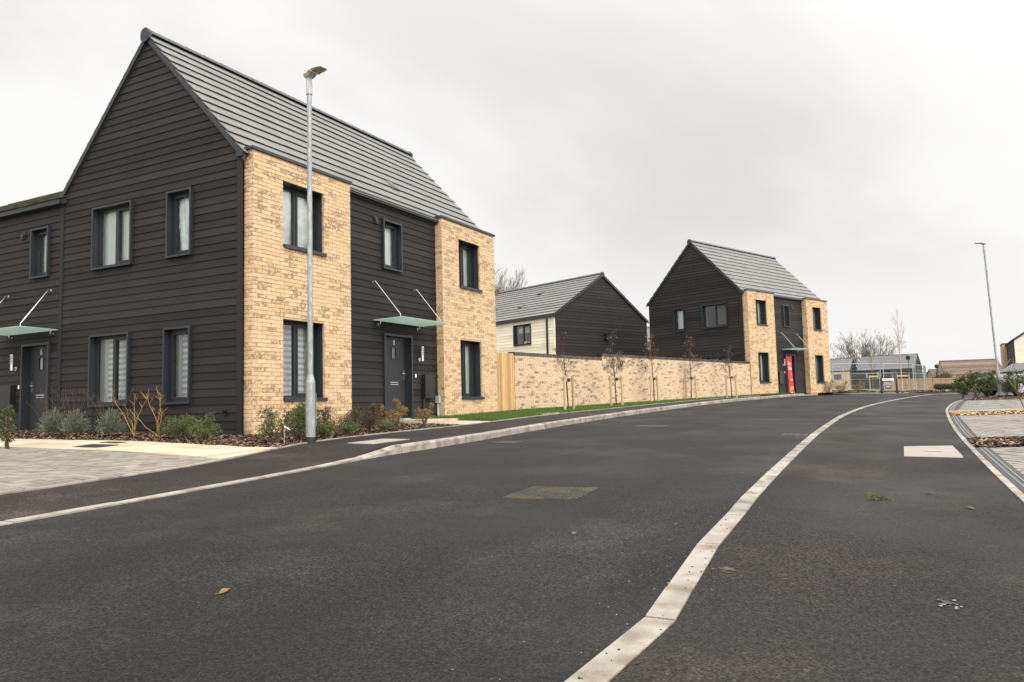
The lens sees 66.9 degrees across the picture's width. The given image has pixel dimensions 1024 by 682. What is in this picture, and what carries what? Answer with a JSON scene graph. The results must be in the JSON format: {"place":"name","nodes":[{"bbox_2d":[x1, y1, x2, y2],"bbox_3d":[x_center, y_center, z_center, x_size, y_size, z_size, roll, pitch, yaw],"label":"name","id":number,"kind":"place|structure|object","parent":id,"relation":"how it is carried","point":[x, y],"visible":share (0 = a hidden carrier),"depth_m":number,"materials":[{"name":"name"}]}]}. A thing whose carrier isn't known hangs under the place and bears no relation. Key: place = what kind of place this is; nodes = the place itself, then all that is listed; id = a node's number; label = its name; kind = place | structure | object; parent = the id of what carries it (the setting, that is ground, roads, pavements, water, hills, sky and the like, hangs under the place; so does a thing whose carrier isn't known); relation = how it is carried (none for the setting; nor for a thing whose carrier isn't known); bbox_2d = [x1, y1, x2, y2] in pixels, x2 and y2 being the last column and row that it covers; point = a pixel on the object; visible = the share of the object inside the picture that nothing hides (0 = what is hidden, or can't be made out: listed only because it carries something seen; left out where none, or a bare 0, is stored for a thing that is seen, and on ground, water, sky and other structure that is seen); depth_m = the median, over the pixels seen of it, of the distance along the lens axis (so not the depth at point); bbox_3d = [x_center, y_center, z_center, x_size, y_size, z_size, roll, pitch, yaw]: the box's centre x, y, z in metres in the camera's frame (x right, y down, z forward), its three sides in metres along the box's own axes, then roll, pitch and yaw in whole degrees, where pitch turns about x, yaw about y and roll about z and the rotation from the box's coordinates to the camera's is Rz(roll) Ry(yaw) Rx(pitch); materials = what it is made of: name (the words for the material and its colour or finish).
{"place":"outdoors","nodes":[
{"label":"outdoors","id":0,"kind":"place"},
{"bbox_2d":[0,447,216,491],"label":"block paving","id":1,"kind":"structure","parent":0,"point":[23,468],"depth_m":8.83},
{"bbox_2d":[0,404,15,448],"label":"evergreen shrub","id":2,"kind":"object","parent":1,"relation":"on","point":[6,433],"visible":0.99,"depth_m":11.47,"materials":[{"name":"green plant"}]},
{"bbox_2d":[0,438,276,458],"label":"slab path","id":3,"kind":"structure","parent":0,"point":[211,451],"depth_m":11.23,"materials":[{"name":"beige concrete"}]},
{"bbox_2d":[72,444,117,447],"bbox_3d":[-6.282,1.591,11.676,0.742,0.058,0.455,-4,-5,28],"label":"inspection cover","id":4,"kind":"object","parent":3,"relation":"on","point":[96,445],"visible":0.68,"depth_m":11.64,"materials":[{"name":"black metal"}]},
{"bbox_2d":[0,396,759,520],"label":"pavement","id":5,"kind":"structure","parent":0,"point":[31,503],"depth_m":8.49,"materials":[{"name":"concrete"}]},
{"bbox_2d":[303,66,326,442],"bbox_3d":[-2.980,-1.322,11.754,0.448,5.887,0.202,-5,-6,36],"label":"street lamp","id":6,"kind":"object","parent":5,"relation":"on","point":[309,75],"visible":0.91,"depth_m":11.78,"materials":[{"name":"grey metal"}]},
{"bbox_2d":[350,439,409,443],"bbox_3d":[-1.989,1.508,11.557,0.544,0.059,0.966,-4,-5,28],"label":"chamber cover","id":7,"kind":"object","parent":5,"relation":"on","point":[377,441],"visible":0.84,"depth_m":11.49,"materials":[{"name":"concrete"}]},
{"bbox_2d":[719,343,734,397],"bbox_3d":[9.488,1.314,34.211,0.699,2.470,0.904,-4,-5,28],"label":"young tree","id":8,"kind":"object","parent":5,"relation":"on","point":[728,350],"visible":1,"depth_m":34.20,"materials":[{"name":"brown plant"}]},
{"bbox_2d":[433,420,487,423],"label":"slab path","id":9,"kind":"structure","parent":0,"point":[459,422],"depth_m":16.83,"materials":[{"name":"beige concrete"}]},
{"bbox_2d":[0,392,1009,681],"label":"road","id":10,"kind":"structure","parent":0,"point":[444,564],"depth_m":4.18,"materials":[{"name":"black asphalt"}]},
{"bbox_2d":[502,486,596,499],"bbox_3d":[0.336,1.297,6.560,0.601,0.063,0.749,-3,-5,21],"label":"manhole cover","id":11,"kind":"object","parent":10,"relation":"on","point":[572,493],"visible":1,"depth_m":6.51,"materials":[{"name":"black metal"}]},
{"bbox_2d":[0,0,1023,371],"label":"sky","id":12,"kind":"structure","parent":0,"point":[866,148],"materials":[{"name":"white"}]},
{"bbox_2d":[243,391,1023,457],"bbox_3d":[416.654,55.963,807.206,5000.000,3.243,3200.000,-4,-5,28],"label":"ground","id":13,"kind":"structure","parent":0,"point":[842,393],"depth_m":65.50,"materials":[{"name":"brown soil"}]},
{"bbox_2d":[0,191,66,429],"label":"terrace house","id":14,"kind":"structure","parent":13,"relation":"on","point":[32,235],"depth_m":17.05,"materials":[{"name":"wood"}]},
{"bbox_2d":[29,226,51,278],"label":"window","id":15,"kind":"structure","parent":14,"relation":"in","point":[40,238],"depth_m":17.11,"materials":[{"name":"glass"}]},
{"bbox_2d":[0,422,462,446],"bbox_3d":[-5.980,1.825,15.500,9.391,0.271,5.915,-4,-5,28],"label":"bark mulch","id":16,"kind":"object","parent":13,"relation":"on","point":[224,438],"visible":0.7,"depth_m":13.56,"materials":[{"name":"brown wood"}]},
{"bbox_2d":[32,387,71,432],"bbox_3d":[-8.544,1.295,14.539,0.776,0.848,0.786,-4,-5,28],"label":"lavender","id":17,"kind":"object","parent":16,"relation":"on","point":[53,422],"visible":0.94,"depth_m":14.46,"materials":[{"name":"green plant"}]},
{"bbox_2d":[47,388,99,432],"bbox_3d":[-8.039,1.278,14.230,0.852,0.828,0.726,1,-5,-23],"label":"lavender","id":18,"kind":"object","parent":16,"relation":"on","point":[75,423],"visible":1,"depth_m":14.21,"materials":[{"name":"green plant"}]},
{"bbox_2d":[83,388,136,432],"bbox_3d":[-7.248,1.249,13.960,0.821,0.837,0.787,-3,-5,16],"label":"lavender","id":19,"kind":"object","parent":16,"relation":"on","point":[112,422],"visible":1,"depth_m":13.87,"materials":[{"name":"green plant"}]},
{"bbox_2d":[112,389,150,436],"bbox_3d":[-6.858,1.291,13.924,1.010,0.902,0.139,-4,-5,24],"label":"dogwood","id":20,"kind":"object","parent":16,"relation":"on","point":[134,413],"visible":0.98,"depth_m":13.84,"materials":[{"name":"brown plant"}]},
{"bbox_2d":[129,385,165,436],"bbox_3d":[-6.269,1.238,13.451,0.814,0.939,0.207,-4,-5,24],"label":"dogwood","id":21,"kind":"object","parent":16,"relation":"on","point":[161,415],"visible":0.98,"depth_m":13.34,"materials":[{"name":"brown plant"}]},
{"bbox_2d":[156,413,204,439],"bbox_3d":[-5.590,1.441,12.989,1.132,0.478,0.640,-4,-5,28],"label":"shrub","id":22,"kind":"object","parent":16,"relation":"on","point":[177,425],"visible":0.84,"depth_m":12.90,"materials":[{"name":"green plant"}]},
{"bbox_2d":[185,412,222,440],"bbox_3d":[-4.908,1.381,12.384,0.618,0.498,0.609,-1,-5,-11],"label":"shrub","id":23,"kind":"object","parent":16,"relation":"on","point":[200,430],"visible":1,"depth_m":12.37,"materials":[{"name":"green plant"}]},
{"bbox_2d":[255,404,295,443],"bbox_3d":[-3.591,1.268,11.802,0.616,0.618,0.562,0,-5,-14],"label":"shrub","id":24,"kind":"object","parent":16,"relation":"on","point":[272,420],"visible":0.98,"depth_m":11.74,"materials":[{"name":"green plant"}]},
{"bbox_2d":[279,402,319,440],"bbox_3d":[-3.327,1.268,12.144,0.566,0.644,0.560,-4,-5,28],"label":"shrub","id":25,"kind":"object","parent":16,"relation":"on","point":[298,425],"visible":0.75,"depth_m":12.08,"materials":[{"name":"green plant"}]},
{"bbox_2d":[315,418,337,438],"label":"shrub","id":26,"kind":"object","parent":16,"relation":"on","point":[324,428],"visible":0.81,"depth_m":12.61,"materials":[{"name":"green plant"}]},
{"bbox_2d":[316,406,338,433],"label":"copper shrub","id":27,"kind":"object","parent":16,"relation":"on","point":[324,417],"visible":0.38,"depth_m":13.23,"materials":[{"name":"brown plant"}]},
{"bbox_2d":[334,420,360,435],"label":"shrub","id":28,"kind":"object","parent":16,"relation":"on","point":[348,428],"visible":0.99,"depth_m":12.96,"materials":[{"name":"green plant"}]},
{"bbox_2d":[336,407,364,434],"bbox_3d":[-2.795,1.390,13.428,0.504,0.520,0.566,0,-5,-16],"label":"copper shrub","id":29,"kind":"object","parent":16,"relation":"on","point":[355,415],"visible":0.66,"depth_m":13.40,"materials":[{"name":"brown plant"}]},
{"bbox_2d":[359,402,380,432],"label":"copper shrub","id":30,"kind":"object","parent":16,"relation":"on","point":[371,418],"visible":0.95,"depth_m":13.94,"materials":[{"name":"brown plant"}]},
{"bbox_2d":[375,419,395,431],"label":"shrub","id":31,"kind":"object","parent":16,"relation":"on","point":[381,423],"visible":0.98,"depth_m":13.96,"materials":[{"name":"green plant"}]},
{"bbox_2d":[376,398,408,429],"bbox_3d":[-2.224,1.380,14.530,0.571,0.640,0.548,-4,-5,28],"label":"spirea","id":32,"kind":"object","parent":16,"relation":"on","point":[395,420],"visible":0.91,"depth_m":14.49,"materials":[{"name":"brown plant"}]},
{"bbox_2d":[414,403,434,425],"bbox_3d":[-1.766,1.481,15.596,0.409,0.538,0.388,-2,-5,1],"label":"spirea","id":33,"kind":"object","parent":16,"relation":"on","point":[430,407],"visible":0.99,"depth_m":15.57,"materials":[{"name":"brown plant"}]},
{"bbox_2d":[59,27,497,435],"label":"end terrace house","id":34,"kind":"structure","parent":13,"relation":"on","point":[184,192],"depth_m":15.83,"materials":[{"name":"wood"}]},
{"bbox_2d":[87,332,130,406],"bbox_3d":[-8.040,0.592,15.771,1.240,1.467,0.410,-4,-5,28],"label":"window","id":35,"kind":"structure","parent":34,"relation":"in","point":[106,370],"depth_m":15.94,"materials":[{"name":"glass"}]},
{"bbox_2d":[90,200,133,270],"bbox_3d":[-8.087,-2.138,15.984,1.250,1.310,0.410,-4,-5,28],"label":"window","id":36,"kind":"structure","parent":34,"relation":"in","point":[112,229],"depth_m":16.07,"materials":[{"name":"glass"}]},
{"bbox_2d":[162,325,192,404],"bbox_3d":[-6.262,0.470,14.836,0.745,1.467,0.410,-4,-5,28],"label":"window","id":37,"kind":"structure","parent":34,"relation":"in","point":[177,341],"depth_m":14.89,"materials":[{"name":"glass"}]},
{"bbox_2d":[165,186,193,258],"bbox_3d":[-6.312,-2.260,15.049,0.700,1.310,0.410,-4,-5,28],"label":"window","id":38,"kind":"structure","parent":34,"relation":"in","point":[179,216],"depth_m":15.08,"materials":[{"name":"glass"}]},
{"bbox_2d":[283,182,326,256],"bbox_3d":[-4.300,-2.378,15.431,0.568,1.305,1.183,-4,-5,28],"label":"window","id":39,"kind":"structure","parent":34,"relation":"in","point":[294,197],"depth_m":15.61,"materials":[{"name":"glass"}]},
{"bbox_2d":[283,319,327,400],"bbox_3d":[-4.230,0.405,15.203,0.568,1.555,1.183,-4,-5,28],"label":"window","id":40,"kind":"structure","parent":34,"relation":"in","point":[294,389],"depth_m":15.48,"materials":[{"name":"glass"}]},
{"bbox_2d":[381,218,402,272],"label":"window","id":41,"kind":"structure","parent":34,"relation":"in","point":[391,234],"depth_m":18.37,"materials":[{"name":"glass"}]},
{"bbox_2d":[458,240,482,292],"bbox_3d":[-1.340,-1.996,21.003,0.568,1.305,1.125,-4,-5,28],"label":"window","id":42,"kind":"structure","parent":34,"relation":"in","point":[468,253],"depth_m":21.38,"materials":[{"name":"glass"}]},
{"bbox_2d":[460,340,484,398],"bbox_3d":[-1.270,0.787,20.774,0.568,1.555,1.125,-4,-5,28],"label":"window","id":43,"kind":"structure","parent":34,"relation":"in","point":[470,350],"depth_m":21.15,"materials":[{"name":"glass"}]},
{"bbox_2d":[0,396,749,494],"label":"kerb","id":44,"kind":"structure","parent":13,"relation":"on","point":[93,480],"depth_m":9.09,"materials":[{"name":"concrete"}]},
{"bbox_2d":[494,265,526,296],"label":"bare tree","id":45,"kind":"object","parent":13,"relation":"on","point":[498,289],"visible":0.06,"depth_m":85.26,"materials":[{"name":"grey plant"}]},
{"bbox_2d":[495,272,648,356],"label":"detached house","id":46,"kind":"structure","parent":13,"relation":"on","point":[590,313],"depth_m":45.98,"materials":[{"name":"wood"}]},
{"bbox_2d":[513,323,530,345],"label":"window","id":47,"kind":"structure","parent":46,"relation":"in","point":[521,333],"depth_m":45.78,"materials":[{"name":"glass"}]},
{"bbox_2d":[508,352,750,410],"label":"garden wall","id":48,"kind":"structure","parent":13,"relation":"on","point":[538,382],"depth_m":27.75,"materials":[{"name":"brick"}]},
{"bbox_2d":[496,352,514,411],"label":"garden gate","id":49,"kind":"structure","parent":48,"relation":"attached to","point":[505,384],"depth_m":22.61,"materials":[{"name":"wood"}]},
{"bbox_2d":[646,239,831,394],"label":"end terrace house","id":50,"kind":"structure","parent":13,"relation":"on","point":[764,315],"depth_m":41.14,"materials":[{"name":"wood"}]},
{"bbox_2d":[673,308,684,331],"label":"window","id":51,"kind":"structure","parent":50,"relation":"in","point":[678,314],"depth_m":41.64,"materials":[{"name":"glass"}]},
{"bbox_2d":[701,302,727,328],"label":"window","id":52,"kind":"structure","parent":50,"relation":"in","point":[720,313],"depth_m":40.37,"materials":[{"name":"glass"}]},
{"bbox_2d":[755,300,768,325],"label":"window","id":53,"kind":"structure","parent":50,"relation":"in","point":[760,305],"depth_m":39.81,"materials":[{"name":"glass"}]},
{"bbox_2d":[758,352,771,382],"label":"window","id":54,"kind":"structure","parent":50,"relation":"in","point":[762,357],"depth_m":39.57,"materials":[{"name":"glass"}]},
{"bbox_2d":[782,305,789,326],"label":"window","id":55,"kind":"structure","parent":50,"relation":"in","point":[785,308],"depth_m":41.66,"materials":[{"name":"glass"}]},
{"bbox_2d":[786,356,793,392],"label":"door banner","id":56,"kind":"object","parent":50,"relation":"attached to","point":[789,368],"depth_m":41.22,"materials":[{"name":"red fabric"}]},
{"bbox_2d":[812,307,822,330],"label":"window","id":57,"kind":"structure","parent":50,"relation":"in","point":[816,311],"depth_m":43.73,"materials":[{"name":"glass"}]},
{"bbox_2d":[815,355,824,382],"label":"window","id":58,"kind":"structure","parent":50,"relation":"in","point":[818,358],"depth_m":43.51,"materials":[{"name":"glass"}]},
{"bbox_2d":[564,392,1011,681],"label":"kerb","id":59,"kind":"structure","parent":13,"relation":"on","point":[636,640],"depth_m":3.37,"materials":[{"name":"concrete"}]},
{"bbox_2d":[830,358,857,390],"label":"house","id":60,"kind":"structure","parent":13,"relation":"on","point":[847,362],"depth_m":169.97,"materials":[{"name":"brick"}]},
{"bbox_2d":[836,330,891,367],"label":"bare tree","id":61,"kind":"object","parent":13,"relation":"on","point":[851,349],"visible":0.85,"depth_m":189.47,"materials":[{"name":"grey plant"}]},
{"bbox_2d":[844,335,902,361],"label":"bare tree","id":62,"kind":"object","parent":13,"relation":"on","point":[885,353],"visible":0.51,"depth_m":195.28,"materials":[{"name":"grey plant"}]},
{"bbox_2d":[857,353,922,390],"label":"house","id":63,"kind":"structure","parent":13,"relation":"on","point":[881,360],"depth_m":167.55,"materials":[{"name":"metal"}]},
{"bbox_2d":[891,377,978,389],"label":"timber fence","id":64,"kind":"object","parent":13,"relation":"on","point":[931,382],"visible":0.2,"depth_m":127.76,"materials":[{"name":"brown wood"}]},
{"bbox_2d":[933,383,967,389],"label":"hedge","id":65,"kind":"object","parent":13,"relation":"on","point":[942,386],"visible":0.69,"depth_m":119.34,"materials":[{"name":"green plant"}]},
{"bbox_2d":[936,359,1001,377],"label":"house","id":66,"kind":"structure","parent":13,"relation":"on","point":[959,367],"depth_m":151.18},
{"bbox_2d":[946,393,1023,502],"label":"kerb","id":67,"kind":"structure","parent":13,"relation":"on","point":[1012,487],"depth_m":8.04,"materials":[{"name":"concrete"}]},
{"bbox_2d":[974,241,1002,397],"bbox_3d":[19.186,-0.850,31.215,0.448,6.457,0.202,-4,-5,3],"label":"street lamp","id":68,"kind":"object","parent":13,"relation":"on","point":[983,243],"visible":0.85,"depth_m":31.16,"materials":[{"name":"grey metal"}]},
{"bbox_2d":[955,399,1023,410],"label":"parking bay","id":69,"kind":"object","parent":13,"relation":"on","point":[990,404],"visible":0.84,"depth_m":23.63,"materials":[{"name":"grey concrete"}]},
{"bbox_2d":[959,414,1023,436],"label":"parking bay","id":70,"kind":"object","parent":13,"relation":"on","point":[1006,425],"visible":0.92,"depth_m":14.36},
{"bbox_2d":[950,415,975,437],"bbox_3d":[8.404,1.587,14.528,0.183,0.208,7.330,-4,-5,28],"label":"drain channel","id":71,"kind":"object","parent":70,"relation":"on","point":[964,430],"visible":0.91,"depth_m":13.72,"materials":[{"name":"grey concrete"}]},
{"bbox_2d":[963,395,1023,400],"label":"bark mulch","id":72,"kind":"object","parent":13,"relation":"on","point":[993,398],"visible":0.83,"depth_m":29.92,"materials":[{"name":"brown wood"}]},
{"bbox_2d":[967,372,988,397],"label":"evergreen shrub","id":73,"kind":"object","parent":72,"relation":"on","point":[978,386],"visible":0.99,"depth_m":30.81,"materials":[{"name":"green plant"}]},
{"bbox_2d":[979,372,999,396],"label":"evergreen shrub","id":74,"kind":"object","parent":72,"relation":"on","point":[991,379],"visible":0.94,"depth_m":30.74,"materials":[{"name":"green plant"}]},
{"bbox_2d":[999,374,1016,397],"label":"evergreen shrub","id":75,"kind":"object","parent":72,"relation":"on","point":[1009,387],"visible":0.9,"depth_m":30.64,"materials":[{"name":"green plant"}]},
{"bbox_2d":[1003,369,1023,396],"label":"evergreen shrub","id":76,"kind":"object","parent":72,"relation":"on","point":[1019,377],"visible":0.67,"depth_m":31.14,"materials":[{"name":"green plant"}]},
{"bbox_2d":[973,445,1022,447],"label":"mulch bed","id":77,"kind":"object","parent":13,"relation":"on","point":[996,446],"visible":0.24,"depth_m":10.08,"materials":[{"name":"wood"}]},
{"bbox_2d":[966,435,1023,446],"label":"bark mulch","id":78,"kind":"object","parent":77,"relation":"on","point":[1001,441],"visible":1,"depth_m":10.58,"materials":[{"name":"brown wood"}]},
{"bbox_2d":[990,447,1023,475],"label":"parking bay","id":79,"kind":"object","parent":13,"relation":"on","point":[1013,457],"visible":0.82,"depth_m":8.90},
{"bbox_2d":[975,447,1023,492],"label":"drain channel","id":80,"kind":"object","parent":79,"relation":"in","point":[1011,474],"visible":0.91,"depth_m":7.72,"materials":[{"name":"grey concrete"}]},
{"bbox_2d":[999,332,1023,369],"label":"detached house","id":81,"kind":"structure","parent":13,"relation":"on","point":[1012,350],"depth_m":71.88,"materials":[{"name":"beige brick"}]},
{"bbox_2d":[609,393,1023,681],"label":"pavement","id":82,"kind":"structure","parent":0,"point":[837,575],"depth_m":3.68,"materials":[{"name":"black asphalt"}]},
{"bbox_2d":[904,445,962,457],"bbox_3d":[5.214,1.381,9.647,0.628,0.076,1.700,-4,-5,28],"label":"chamber cover","id":83,"kind":"object","parent":82,"relation":"on","point":[950,451],"visible":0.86,"depth_m":9.46,"materials":[{"name":"concrete"}]},
{"bbox_2d":[951,375,973,397],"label":"evergreen shrub","id":84,"kind":"object","parent":82,"relation":"on","point":[964,384],"visible":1,"depth_m":30.80,"materials":[{"name":"green plant"}]},
{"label":"parking bay","id":85,"kind":"structure","parent":0,"visible":0},
{"bbox_2d":[976,362,1023,395],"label":"parked car","id":86,"kind":"object","parent":85,"relation":"on","point":[1019,367],"visible":0.36,"depth_m":33.45,"materials":[{"name":"silver metal"}]},
{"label":"bare soil","id":87,"kind":"structure","parent":0,"visible":0},
{"bbox_2d":[832,363,880,391],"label":"fence panel","id":88,"kind":"object","parent":87,"relation":"on","point":[857,378],"visible":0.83,"depth_m":56.94,"materials":[{"name":"metal"}]},
{"bbox_2d":[886,310,903,392],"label":"birch tree","id":89,"kind":"object","parent":87,"relation":"on","point":[898,338],"visible":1,"depth_m":52.02,"materials":[{"name":"white plant"}]},
{"bbox_2d":[883,363,916,390],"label":"fence panel","id":90,"kind":"object","parent":87,"relation":"on","point":[897,373],"visible":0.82,"depth_m":57.54,"materials":[{"name":"metal"}]},
{"bbox_2d":[832,389,968,392],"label":"bark mulch","id":91,"kind":"object","parent":87,"relation":"on","point":[944,390],"visible":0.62,"depth_m":51.12,"materials":[{"name":"brown wood"}]},
{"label":"grass verge","id":92,"kind":"structure","parent":0,"visible":0},
{"bbox_2d":[383,418,457,423],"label":"path","id":93,"kind":"structure","parent":92,"relation":"on","point":[430,420],"depth_m":16.97,"materials":[{"name":"beige concrete"}]},
{"bbox_2d":[554,329,581,408],"bbox_3d":[1.543,0.857,22.620,0.912,2.424,0.678,2,-6,-35],"label":"young tree","id":94,"kind":"object","parent":92,"relation":"on","point":[559,350],"visible":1,"depth_m":22.55,"materials":[{"name":"brown plant"}]},
{"bbox_2d":[561,376,574,409],"bbox_3d":[1.635,1.554,22.412,0.113,1.111,0.630,-5,-6,33],"label":"tree stake","id":95,"kind":"object","parent":92,"relation":"on","point":[564,379],"visible":0.79,"depth_m":22.44,"materials":[{"name":"beige wood"}]},
{"bbox_2d":[414,392,805,419],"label":"grass","id":96,"kind":"structure","parent":92,"relation":"on","point":[506,414],"depth_m":21.73,"materials":[{"name":"green plant"}]},
{"bbox_2d":[608,375,623,404],"bbox_3d":[3.411,1.685,25.435,0.478,1.104,0.112,-2,-5,1],"label":"tree stake","id":97,"kind":"object","parent":92,"relation":"on","point":[611,379],"visible":0.79,"depth_m":25.41,"materials":[{"name":"beige wood"}]},
{"bbox_2d":[603,330,633,407],"bbox_3d":[3.403,0.889,25.469,0.992,2.592,1.251,-4,-5,28],"label":"young tree","id":98,"kind":"object","parent":92,"relation":"on","point":[613,362],"visible":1,"depth_m":25.58,"materials":[{"name":"brown plant"}]},
{"bbox_2d":[640,334,661,400],"bbox_3d":[5.149,1.031,29.014,0.876,2.634,0.875,-4,-5,28],"label":"young tree","id":99,"kind":"object","parent":92,"relation":"on","point":[649,346],"visible":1,"depth_m":28.89,"materials":[{"name":"brown plant"}]},
{"bbox_2d":[648,375,658,400],"bbox_3d":[5.273,1.831,28.771,0.115,1.110,0.644,-5,-6,39],"label":"tree stake","id":100,"kind":"object","parent":92,"relation":"on","point":[650,378],"visible":0.79,"depth_m":28.81,"materials":[{"name":"beige wood"}]},
{"bbox_2d":[679,335,702,398],"bbox_3d":[7.383,1.091,31.928,0.990,2.734,1.117,-5,-6,40],"label":"young tree","id":101,"kind":"object","parent":92,"relation":"on","point":[691,344],"visible":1,"depth_m":32.00,"materials":[{"name":"brown plant"}]},
{"bbox_2d":[684,375,697,398],"bbox_3d":[7.366,1.964,31.947,0.525,1.109,0.108,-4,-5,28],"label":"tree stake","id":102,"kind":"object","parent":92,"relation":"on","point":[686,377],"visible":0.79,"depth_m":31.96,"materials":[{"name":"beige wood"}]},
{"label":"chip strip","id":103,"kind":"structure","parent":0,"visible":0},
{"bbox_2d":[949,410,1023,415],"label":"wood chips","id":104,"kind":"object","parent":103,"relation":"on","point":[985,412],"visible":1,"depth_m":18.41,"materials":[{"name":"brown wood"}]},
{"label":"road","id":105,"kind":"structure","parent":0,"visible":0},
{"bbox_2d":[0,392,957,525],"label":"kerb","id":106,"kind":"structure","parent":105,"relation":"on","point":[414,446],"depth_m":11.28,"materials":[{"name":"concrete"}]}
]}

